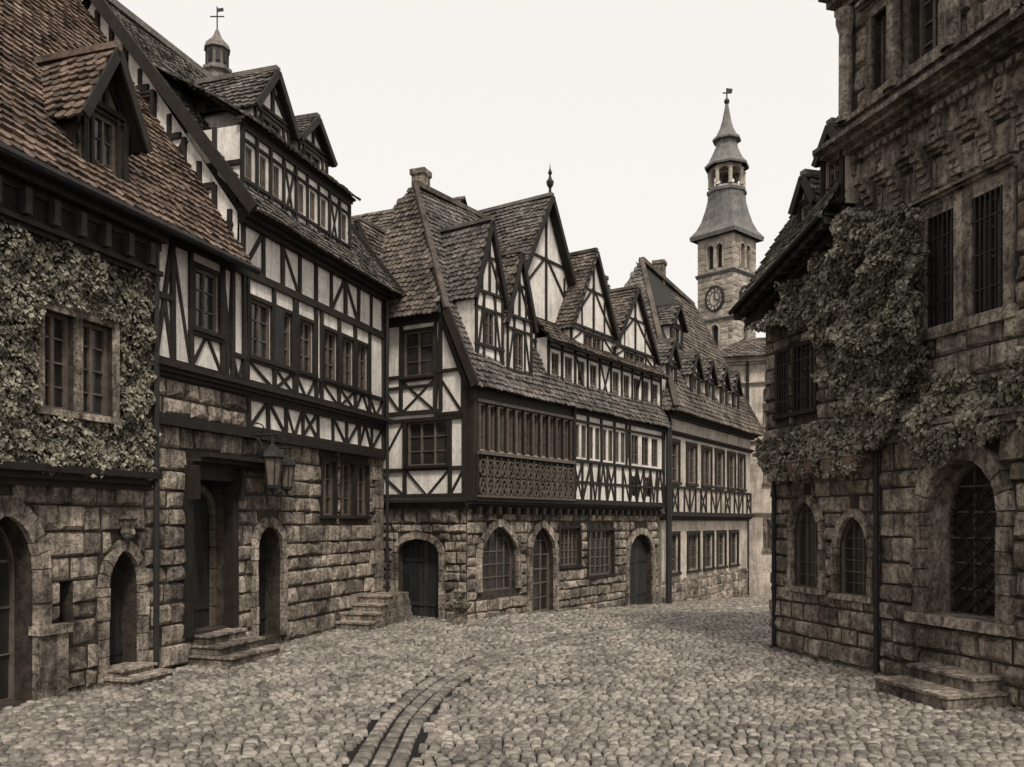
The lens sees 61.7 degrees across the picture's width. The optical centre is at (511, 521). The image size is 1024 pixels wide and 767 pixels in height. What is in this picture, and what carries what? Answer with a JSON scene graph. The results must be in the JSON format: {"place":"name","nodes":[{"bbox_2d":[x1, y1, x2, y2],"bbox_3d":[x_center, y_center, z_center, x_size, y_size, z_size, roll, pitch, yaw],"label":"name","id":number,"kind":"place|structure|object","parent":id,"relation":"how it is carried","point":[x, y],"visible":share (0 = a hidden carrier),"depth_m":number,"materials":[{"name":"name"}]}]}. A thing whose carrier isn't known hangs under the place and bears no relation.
{"place":"outdoors","nodes":[
{"label":"outdoors","id":0,"kind":"place"},
{"bbox_2d":[0,142,176,490],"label":"timber beams","id":1,"kind":"structure","parent":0,"point":[38,206],"depth_m":12.79,"materials":[{"name":"wood"}]},
{"bbox_2d":[0,0,251,263],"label":"roof tiles","id":2,"kind":"object","parent":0,"point":[183,202],"visible":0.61,"depth_m":14.69,"materials":[{"name":"tile"}]},
{"bbox_2d":[81,47,153,182],"bbox_3d":[-6.374,-6.321,13.657,0.343,2.364,1.512,0,0,17],"label":"dormer timber","id":3,"kind":"object","parent":2,"relation":"on","point":[103,86],"visible":0.61,"depth_m":13.73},
{"bbox_2d":[38,59,145,153],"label":"dormer roof","id":4,"kind":"structure","parent":3,"relation":"on","point":[136,144],"depth_m":13.99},
{"bbox_2d":[39,49,149,155],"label":"red dormer roof tiles","id":5,"kind":"object","parent":4,"relation":"on","point":[58,96],"visible":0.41,"depth_m":13.41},
{"bbox_2d":[177,83,324,169],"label":"dormer walls","id":6,"kind":"structure","parent":0,"point":[222,119],"depth_m":18.09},
{"bbox_2d":[117,0,838,337],"label":"sky","id":7,"kind":"structure","parent":0,"point":[622,100],"materials":[{"name":"white"}]},
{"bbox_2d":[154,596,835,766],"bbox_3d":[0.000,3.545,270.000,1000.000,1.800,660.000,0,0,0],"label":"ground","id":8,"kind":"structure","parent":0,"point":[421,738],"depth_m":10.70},
{"bbox_2d":[0,484,142,710],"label":"ground floor wall","id":9,"kind":"structure","parent":8,"relation":"on","point":[23,603],"depth_m":12.79,"materials":[{"name":"stone"}]},
{"bbox_2d":[0,113,113,702],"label":"window frames","id":10,"kind":"structure","parent":9,"relation":"on","point":[51,317],"depth_m":12.96,"materials":[{"name":"brown wood"}]},
{"bbox_2d":[0,119,108,699],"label":"glass panes","id":11,"kind":"object","parent":10,"relation":"in","point":[4,567],"visible":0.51,"depth_m":12.88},
{"bbox_2d":[0,232,142,470],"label":"wall","id":12,"kind":"structure","parent":9,"relation":"on","point":[70,364],"depth_m":13.01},
{"bbox_2d":[35,300,122,424],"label":"stone window casings","id":13,"kind":"object","parent":12,"relation":"attached to","point":[79,317],"visible":0.91,"depth_m":13.00,"materials":[{"name":"stone"}]},
{"bbox_2d":[0,216,161,480],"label":"climbing ivy","id":14,"kind":"object","parent":12,"relation":"attached to","point":[14,409],"visible":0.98,"depth_m":12.70,"materials":[{"name":"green plant"}]},
{"bbox_2d":[0,485,149,699],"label":"stone blocks","id":15,"kind":"structure","parent":9,"relation":"attached to","point":[56,660],"depth_m":13.10,"materials":[{"name":"stone"}]},
{"bbox_2d":[106,564,122,664],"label":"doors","id":16,"kind":"structure","parent":9,"relation":"attached to","point":[115,642],"depth_m":14.38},
{"bbox_2d":[143,375,372,668],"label":"ground floor wall","id":17,"kind":"structure","parent":8,"relation":"on","point":[271,635],"depth_m":18.27,"materials":[{"name":"stone"}]},
{"bbox_2d":[200,484,216,625],"bbox_3d":[-6.043,0.657,16.335,0.089,2.770,1.247,0,0,17],"label":"door arch","id":18,"kind":"structure","parent":17,"relation":"on","point":[207,496],"depth_m":16.81,"materials":[{"name":"stone"}]},
{"bbox_2d":[194,480,265,634],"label":"doors","id":19,"kind":"structure","parent":17,"relation":"attached to","point":[201,564],"depth_m":16.69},
{"bbox_2d":[90,0,406,637],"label":"timber frame","id":20,"kind":"object","parent":17,"relation":"on","point":[228,470],"visible":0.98,"depth_m":17.13,"materials":[{"name":"wood"}]},
{"bbox_2d":[88,3,237,239],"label":"gable","id":21,"kind":"structure","parent":20,"relation":"attached to","point":[193,157],"depth_m":17.35,"materials":[{"name":"paint"}]},
{"bbox_2d":[81,0,398,295],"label":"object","id":22,"kind":"structure","parent":20,"relation":"on","point":[87,3],"depth_m":20.63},
{"bbox_2d":[106,0,212,76],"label":"ridge caps","id":23,"kind":"object","parent":22,"relation":"on","point":[138,22],"visible":0.22,"depth_m":19.52,"materials":[{"name":"stone"}]},
{"bbox_2d":[203,29,231,75],"bbox_3d":[-7.530,-11.600,21.897,0.702,2.000,0.702,0,0,-22],"label":"chimney turret","id":24,"kind":"object","parent":22,"relation":"on","point":[214,67],"visible":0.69,"depth_m":21.66,"materials":[{"name":"stone"}]},
{"bbox_2d":[202,69,355,250],"bbox_3d":[-5.411,-8.005,19.383,1.733,3.313,4.638,0,0,17],"label":"dormer timber","id":25,"kind":"object","parent":22,"relation":"on","point":[258,134],"visible":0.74,"depth_m":18.71,"materials":[{"name":"wood"}]},
{"bbox_2d":[174,70,333,167],"bbox_3d":[-5.766,-9.121,19.474,2.135,1.200,3.446,0,0,17],"label":"dormer roof","id":26,"kind":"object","parent":25,"relation":"on","point":[233,91],"visible":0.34,"depth_m":18.18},
{"bbox_2d":[152,62,360,200],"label":"roof eave","id":27,"kind":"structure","parent":25,"relation":"on","point":[236,108],"depth_m":17.68,"materials":[{"name":"wood"}]},
{"bbox_2d":[195,65,320,119],"bbox_3d":[-5.738,-9.575,19.478,2.069,0.350,1.841,0,0,17],"label":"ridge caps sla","id":28,"kind":"object","parent":25,"relation":"on","point":[211,79],"visible":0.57,"depth_m":18.70,"materials":[{"name":"stone"}]},
{"bbox_2d":[185,125,347,248],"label":"dormer band wall","id":29,"kind":"structure","parent":25,"relation":"attached to","point":[228,143],"depth_m":17.88,"materials":[{"name":"paint"}]},
{"bbox_2d":[141,94,365,515],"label":"window frames","id":30,"kind":"structure","parent":20,"relation":"attached to","point":[248,162],"depth_m":19.53,"materials":[{"name":"wood"}]},
{"bbox_2d":[105,0,402,294],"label":"roof slates","id":31,"kind":"object","parent":20,"relation":"on","point":[174,62],"visible":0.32,"depth_m":19.01,"materials":[{"name":"grey stone"}]},
{"bbox_2d":[160,223,380,448],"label":"plaster panels","id":32,"kind":"object","parent":20,"relation":"attached to","point":[205,359],"visible":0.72,"depth_m":18.54,"materials":[{"name":"paint"}]},
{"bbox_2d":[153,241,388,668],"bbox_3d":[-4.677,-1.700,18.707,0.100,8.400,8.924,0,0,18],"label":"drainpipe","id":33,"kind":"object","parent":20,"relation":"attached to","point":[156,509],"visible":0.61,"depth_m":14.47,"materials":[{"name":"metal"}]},
{"bbox_2d":[137,89,371,518],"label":"window casings","id":34,"kind":"object","parent":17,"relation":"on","point":[219,275],"depth_m":19.58,"materials":[{"name":"wood"}]},
{"bbox_2d":[145,98,362,513],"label":"glass panes","id":35,"kind":"object","parent":34,"relation":"attached to","point":[208,308],"visible":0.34,"depth_m":17.91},
{"bbox_2d":[144,377,383,667],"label":"stone blocks","id":36,"kind":"structure","parent":17,"relation":"attached to","point":[177,654],"depth_m":17.93,"materials":[{"name":"stone"}]},
{"bbox_2d":[245,422,284,495],"bbox_3d":[-4.979,-1.260,17.217,0.834,1.489,0.441,0,0,0],"label":"wrought iron wall lantern","id":37,"kind":"object","parent":17,"relation":"attached to","point":[272,455],"visible":0.89,"depth_m":17.12,"materials":[{"name":"black metal"}]},
{"bbox_2d":[380,508,656,618],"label":"ground floor wall","id":38,"kind":"structure","parent":8,"relation":"on","point":[495,594],"depth_m":24.48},
{"bbox_2d":[379,508,658,619],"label":"stone blocks","id":39,"kind":"structure","parent":38,"relation":"on","point":[446,515],"depth_m":24.30,"materials":[{"name":"stone"}]},
{"bbox_2d":[379,307,668,515],"bbox_3d":[0.946,-2.912,27.922,3.686,5.424,12.496,0,0,33],"label":"timber frame","id":40,"kind":"object","parent":38,"relation":"on","point":[445,321],"visible":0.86,"depth_m":23.66,"materials":[{"name":"brown wood"}]},
{"bbox_2d":[379,189,440,318],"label":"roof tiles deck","id":41,"kind":"structure","parent":40,"relation":"on","point":[438,303],"depth_m":23.19,"materials":[{"name":"tile"}]},
{"bbox_2d":[379,187,439,318],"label":"roof tiles","id":42,"kind":"object","parent":41,"relation":"on","point":[409,257],"visible":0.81,"depth_m":23.43,"materials":[{"name":"tile"}]},
{"bbox_2d":[399,326,616,578],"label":"window casings","id":43,"kind":"object","parent":40,"relation":"attached to","point":[402,377],"depth_m":23.40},
{"bbox_2d":[381,322,661,506],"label":"plaster panels","id":44,"kind":"object","parent":40,"relation":"on","point":[426,481],"visible":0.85,"depth_m":23.65,"materials":[{"name":"paint"}]},
{"bbox_2d":[475,409,575,501],"bbox_3d":[0.482,-2.060,24.409,0.160,2.880,5.137,0,0,34],"label":"carved panel","id":45,"kind":"object","parent":40,"relation":"on","point":[478,458],"visible":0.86,"depth_m":24.23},
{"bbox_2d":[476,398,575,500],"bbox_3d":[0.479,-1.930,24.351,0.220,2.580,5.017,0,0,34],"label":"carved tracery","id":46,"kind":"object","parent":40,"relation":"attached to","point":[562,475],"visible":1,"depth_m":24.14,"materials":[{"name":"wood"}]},
{"bbox_2d":[420,190,671,427],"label":"roof slates","id":47,"kind":"object","parent":40,"relation":"on","point":[500,377],"visible":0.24,"depth_m":25.06,"materials":[{"name":"tile"}]},
{"bbox_2d":[412,180,608,308],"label":"hip caps","id":48,"kind":"object","parent":47,"relation":"on","point":[417,185],"visible":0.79,"depth_m":23.66,"materials":[{"name":"brown tile"}]},
{"bbox_2d":[440,216,652,371],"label":"dormer walls","id":49,"kind":"structure","parent":47,"relation":"on","point":[466,309],"depth_m":26.16,"materials":[{"name":"paint"}]},
{"bbox_2d":[474,195,660,376],"bbox_3d":[2.046,-6.823,27.107,0.713,6.164,11.216,0,0,34],"label":"dormer timber","id":50,"kind":"object","parent":49,"relation":"attached to","point":[518,287],"visible":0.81,"depth_m":24.72,"materials":[{"name":"wood"}]},
{"bbox_2d":[433,197,573,308],"bbox_3d":[-0.647,-7.804,26.221,3.707,4.200,6.792,0,0,33],"label":"dormer roof","id":51,"kind":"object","parent":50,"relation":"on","point":[463,252],"visible":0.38,"depth_m":23.61,"materials":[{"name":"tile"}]},
{"bbox_2d":[501,251,657,363],"bbox_3d":[1.580,-7.095,28.267,2.896,3.322,9.893,0,0,34],"label":"dormer roof","id":52,"kind":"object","parent":49,"relation":"on","point":[619,300],"visible":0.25,"depth_m":27.06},
{"bbox_2d":[537,319,669,378],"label":"canopy tiles","id":53,"kind":"object","parent":40,"relation":"attached to","point":[555,333],"visible":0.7,"depth_m":27.06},
{"bbox_2d":[666,425,669,603],"bbox_3d":[5.814,-0.200,32.006,0.133,6.800,0.133,0,0,0],"label":"drainpipe","id":54,"kind":"object","parent":40,"relation":"attached to","point":[667,515],"visible":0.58,"depth_m":31.97,"materials":[{"name":"metal"}]},
{"bbox_2d":[402,536,646,618],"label":"doors","id":55,"kind":"structure","parent":38,"relation":"attached to","point":[420,570],"depth_m":23.62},
{"bbox_2d":[404,311,656,611],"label":"window frames","id":56,"kind":"structure","parent":38,"relation":"on","point":[583,437],"depth_m":26.01,"materials":[{"name":"wood"}]},
{"bbox_2d":[407,315,655,610],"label":"glass panes","id":57,"kind":"object","parent":56,"relation":"attached to","point":[426,368],"visible":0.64,"depth_m":23.85,"materials":[{"name":"glass"}]},
{"bbox_2d":[662,520,746,600],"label":"ground floor wall","id":58,"kind":"structure","parent":8,"relation":"on","point":[685,526],"depth_m":36.54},
{"bbox_2d":[670,326,742,571],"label":"window frames","id":59,"kind":"structure","parent":58,"relation":"on","point":[704,473],"depth_m":36.93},
{"bbox_2d":[672,328,740,569],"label":"glass panes","id":60,"kind":"object","parent":59,"relation":"attached to","point":[692,536],"visible":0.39,"depth_m":36.76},
{"bbox_2d":[672,438,746,575],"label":"window casings","id":61,"kind":"object","parent":58,"relation":"attached to","point":[696,484],"depth_m":37.02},
{"bbox_2d":[660,410,759,520],"bbox_3d":[8.916,-2.152,37.256,0.702,4.204,11.424,0,0,32],"label":"timber frame","id":62,"kind":"object","parent":58,"relation":"on","point":[706,423],"visible":0.95,"depth_m":36.43,"materials":[{"name":"brown wood"}]},
{"bbox_2d":[627,266,681,439],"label":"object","id":63,"kind":"structure","parent":62,"relation":"on","point":[661,292],"depth_m":37.97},
{"bbox_2d":[624,263,677,410],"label":"roof hip tiles","id":64,"kind":"object","parent":63,"relation":"on","point":[636,278],"visible":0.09,"depth_m":35.55,"materials":[{"name":"stone"}]},
{"bbox_2d":[638,257,763,433],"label":"hip caps","id":65,"kind":"object","parent":63,"relation":"on","point":[644,262],"visible":0.74,"depth_m":36.81,"materials":[{"name":"brown tile"}]},
{"bbox_2d":[665,417,749,514],"bbox_3d":[8.684,-2.175,37.311,0.150,4.050,11.162,0,0,32],"label":"plaster","id":66,"kind":"object","parent":62,"relation":"attached to","point":[690,428],"visible":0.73,"depth_m":36.63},
{"bbox_2d":[689,88,763,349],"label":"church tower","id":67,"kind":"structure","parent":8,"relation":"on","point":[726,236],"depth_m":60.99,"materials":[{"name":"stone"}]},
{"bbox_2d":[728,364,771,595],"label":"walls","id":68,"kind":"structure","parent":8,"relation":"on","point":[760,571],"depth_m":44.05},
{"bbox_2d":[720,337,765,356],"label":"roof tiles","id":69,"kind":"object","parent":68,"relation":"on","point":[756,343],"visible":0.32,"depth_m":44.82,"materials":[{"name":"grey tile"}]},
{"bbox_2d":[776,450,881,671],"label":"wall","id":70,"kind":"structure","parent":8,"relation":"on","point":[854,501],"depth_m":15.87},
{"bbox_2d":[752,438,881,484],"bbox_3d":[5.671,-1.087,16.274,0.392,0.674,3.479,0,0,-16],"label":"ledge","id":71,"kind":"object","parent":70,"relation":"attached to","point":[866,473],"visible":0.27,"depth_m":15.36,"materials":[{"name":"stone"}]},
{"bbox_2d":[762,294,867,447],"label":"stone blocks","id":72,"kind":"structure","parent":71,"relation":"on","point":[824,411],"depth_m":17.20,"materials":[{"name":"stone"}]},
{"bbox_2d":[766,182,874,440],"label":"wall","id":73,"kind":"structure","parent":71,"relation":"on","point":[800,419],"depth_m":16.75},
{"bbox_2d":[733,212,836,325],"bbox_3d":[5.684,-4.774,16.702,1.357,1.320,3.127,0,0,-16],"label":"eave timber","id":74,"kind":"object","parent":73,"relation":"on","point":[760,301],"visible":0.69,"depth_m":16.36,"materials":[{"name":"brown wood"}]},
{"bbox_2d":[822,190,836,214],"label":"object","id":75,"kind":"structure","parent":74,"relation":"on","point":[826,208],"depth_m":15.22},
{"bbox_2d":[728,213,821,314],"bbox_3d":[4.981,-4.870,16.498,0.098,1.093,3.094,0,0,-16],"label":"gutter","id":76,"kind":"object","parent":75,"relation":"attached to","point":[784,253],"visible":1,"depth_m":16.25,"materials":[{"name":"metal"}]},
{"bbox_2d":[772,339,817,419],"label":"window casings","id":77,"kind":"object","parent":73,"relation":"attached to","point":[792,396],"depth_m":16.84,"materials":[{"name":"brown wood"}]},
{"bbox_2d":[777,343,812,414],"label":"iron bars","id":78,"kind":"object","parent":77,"relation":"attached to","point":[782,383],"visible":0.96,"depth_m":16.73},
{"bbox_2d":[769,452,879,670],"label":"stone blocks","id":79,"kind":"structure","parent":70,"relation":"attached to","point":[855,656],"depth_m":16.07,"materials":[{"name":"stone"}]},
{"bbox_2d":[772,448,878,673],"bbox_3d":[5.801,0.650,16.129,0.088,3.900,3.205,0,0,-15],"label":"drainpipe","id":80,"kind":"object","parent":70,"relation":"attached to","point":[875,559],"visible":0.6,"depth_m":14.60,"materials":[{"name":"metal"}]},
{"bbox_2d":[785,163,870,595],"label":"window frames","id":81,"kind":"structure","parent":70,"relation":"on","point":[805,210],"depth_m":16.53,"materials":[{"name":"brown wood"}]},
{"bbox_2d":[800,162,870,594],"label":"glass panes","id":82,"kind":"object","parent":70,"relation":"on","point":[859,553],"visible":0.28,"depth_m":15.78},
{"bbox_2d":[879,115,1023,708],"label":"wall","id":83,"kind":"structure","parent":8,"relation":"on","point":[993,445],"depth_m":12.77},
{"bbox_2d":[812,0,1023,443],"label":"ledges","id":84,"kind":"object","parent":83,"relation":"on","point":[994,40],"visible":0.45,"depth_m":12.98,"materials":[{"name":"stone"}]},
{"bbox_2d":[835,0,961,122],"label":"half columns","id":85,"kind":"structure","parent":84,"relation":"on","point":[844,19],"depth_m":14.05,"materials":[{"name":"stone"}]},
{"bbox_2d":[852,0,985,111],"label":"top wall","id":86,"kind":"structure","parent":84,"relation":"on","point":[877,44],"depth_m":14.79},
{"bbox_2d":[853,0,1023,414],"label":"stone blocks","id":87,"kind":"structure","parent":84,"relation":"on","point":[976,360],"depth_m":12.66,"materials":[{"name":"stone"}]},
{"bbox_2d":[745,0,1023,483],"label":"climbing ivy","id":88,"kind":"object","parent":87,"relation":"attached to","point":[871,410],"visible":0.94,"depth_m":14.13,"materials":[{"name":"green plant"}]},
{"bbox_2d":[862,0,1019,341],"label":"stone window casings","id":89,"kind":"object","parent":87,"relation":"attached to","point":[961,204],"visible":0.72,"depth_m":12.92,"materials":[{"name":"stone"}]},
{"bbox_2d":[926,185,1002,327],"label":"iron bars","id":90,"kind":"object","parent":89,"relation":"attached to","point":[974,257],"visible":1,"depth_m":12.66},
{"bbox_2d":[813,51,1023,211],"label":"carved brackets","id":91,"kind":"object","parent":83,"relation":"attached to","point":[983,126],"visible":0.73,"depth_m":12.97,"materials":[{"name":"stone"}]},
{"bbox_2d":[881,0,1001,617],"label":"window frames","id":92,"kind":"structure","parent":83,"relation":"attached to","point":[922,52],"depth_m":13.61,"materials":[{"name":"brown wood"}]},
{"bbox_2d":[949,488,1001,617],"bbox_3d":[7.757,0.471,11.044,0.034,1.997,5.604,0,0,-16],"label":"iron lattice","id":93,"kind":"object","parent":92,"relation":"attached to","point":[955,575],"visible":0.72,"depth_m":13.25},
{"bbox_2d":[925,0,997,615],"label":"glass panes","id":94,"kind":"object","parent":83,"relation":"attached to","point":[985,504],"visible":0.23,"depth_m":13.35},
{"bbox_2d":[929,459,994,621],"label":"arch reveals","id":95,"kind":"object","parent":83,"relation":"attached to","point":[944,485],"visible":0.46,"depth_m":13.64,"materials":[{"name":"stone"}]},
{"bbox_2d":[908,153,1018,209],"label":"window hoods","id":96,"kind":"object","parent":83,"relation":"attached to","point":[996,167],"depth_m":12.68,"materials":[{"name":"stone"}]},
{"bbox_2d":[0,595,1023,766],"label":"cobblestone street","id":97,"kind":"structure","parent":0,"point":[853,718],"depth_m":11.93,"materials":[{"name":"stone"}]},
{"bbox_2d":[101,662,175,686],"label":"stone steps","id":98,"kind":"structure","parent":97,"relation":"on","point":[128,674],"depth_m":13.85,"materials":[{"name":"stone"}]},
{"bbox_2d":[186,627,281,667],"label":"stone steps","id":99,"kind":"structure","parent":97,"relation":"on","point":[230,647],"depth_m":15.83,"materials":[{"name":"stone"}]},
{"bbox_2d":[335,591,412,630],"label":"stone staircase","id":100,"kind":"structure","parent":97,"relation":"on","point":[371,611],"depth_m":21.44,"materials":[{"name":"stone"}]},
{"bbox_2d":[26,602,1012,706],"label":"grass tufts","id":101,"kind":"object","parent":97,"relation":"on","point":[816,658],"visible":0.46,"depth_m":16.26,"materials":[{"name":"green plant"}]},
{"bbox_2d":[662,568,748,602],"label":"stone plinth","id":102,"kind":"structure","parent":97,"relation":"on","point":[696,584],"depth_m":37.28,"materials":[{"name":"stone"}]},
{"bbox_2d":[872,662,1011,711],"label":"stone steps","id":103,"kind":"structure","parent":97,"relation":"on","point":[943,687],"depth_m":12.26,"materials":[{"name":"stone"}]},
{"bbox_2d":[879,427,1023,707],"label":"stone blocks","id":104,"kind":"structure","parent":97,"relation":"on","point":[1009,607],"depth_m":13.22,"materials":[{"name":"stone"}]},
{"bbox_2d":[636,262,763,436],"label":"roof tiles","id":105,"kind":"object","parent":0,"point":[697,337],"visible":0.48,"depth_m":38.85,"materials":[{"name":"brown tile"}]},
{"bbox_2d":[665,304,742,409],"bbox_3d":[7.927,-6.852,36.633,1.213,4.529,9.219,0,0,32],"label":"dormer timber","id":106,"kind":"object","parent":105,"relation":"on","point":[676,344],"visible":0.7,"depth_m":36.20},
{"bbox_2d":[656,305,741,396],"bbox_3d":[7.242,-7.485,37.051,2.757,3.260,9.292,0,0,32],"label":"dormer roof","id":107,"kind":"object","parent":106,"relation":"on","point":[666,316],"visible":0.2,"depth_m":35.49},
{"bbox_2d":[735,175,839,303],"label":"roof tiles","id":108,"kind":"object","parent":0,"point":[790,231],"visible":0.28,"depth_m":16.74,"materials":[{"name":"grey tile"}]},
{"bbox_2d":[788,123,845,225],"bbox_3d":[5.608,-6.050,15.705,0.161,2.123,1.689,0,0,-16],"label":"dormer timber","id":109,"kind":"object","parent":108,"relation":"on","point":[831,131],"visible":0.56,"depth_m":15.61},
{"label":"roof tiles","id":110,"kind":"object","parent":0,"visible":0},
{"bbox_2d":[76,80,121,174],"bbox_3d":[-7.663,-6.325,14.062,2.400,2.350,0.948,0,0,17],"label":"dormer boarding","id":111,"kind":"object","parent":110,"relation":"on","point":[111,105],"visible":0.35,"depth_m":13.72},
{"bbox_2d":[32,41,121,64],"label":"red ridge caps","id":112,"kind":"object","parent":111,"relation":"on","point":[71,53],"visible":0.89,"depth_m":13.78,"materials":[{"name":"tile"}]},
{"bbox_2d":[0,142,261,274],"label":"gutter","id":113,"kind":"object","parent":110,"relation":"attached to","point":[35,164],"visible":1,"depth_m":13.16,"materials":[{"name":"metal"}]},
{"bbox_2d":[95,9,233,235],"bbox_3d":[-7.428,-7.846,17.545,4.017,5.716,0.084,0,0,17],"label":"gable timber","id":114,"kind":"object","parent":110,"relation":"attached to","point":[182,146],"visible":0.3,"depth_m":17.29,"materials":[{"name":"brown wood"}]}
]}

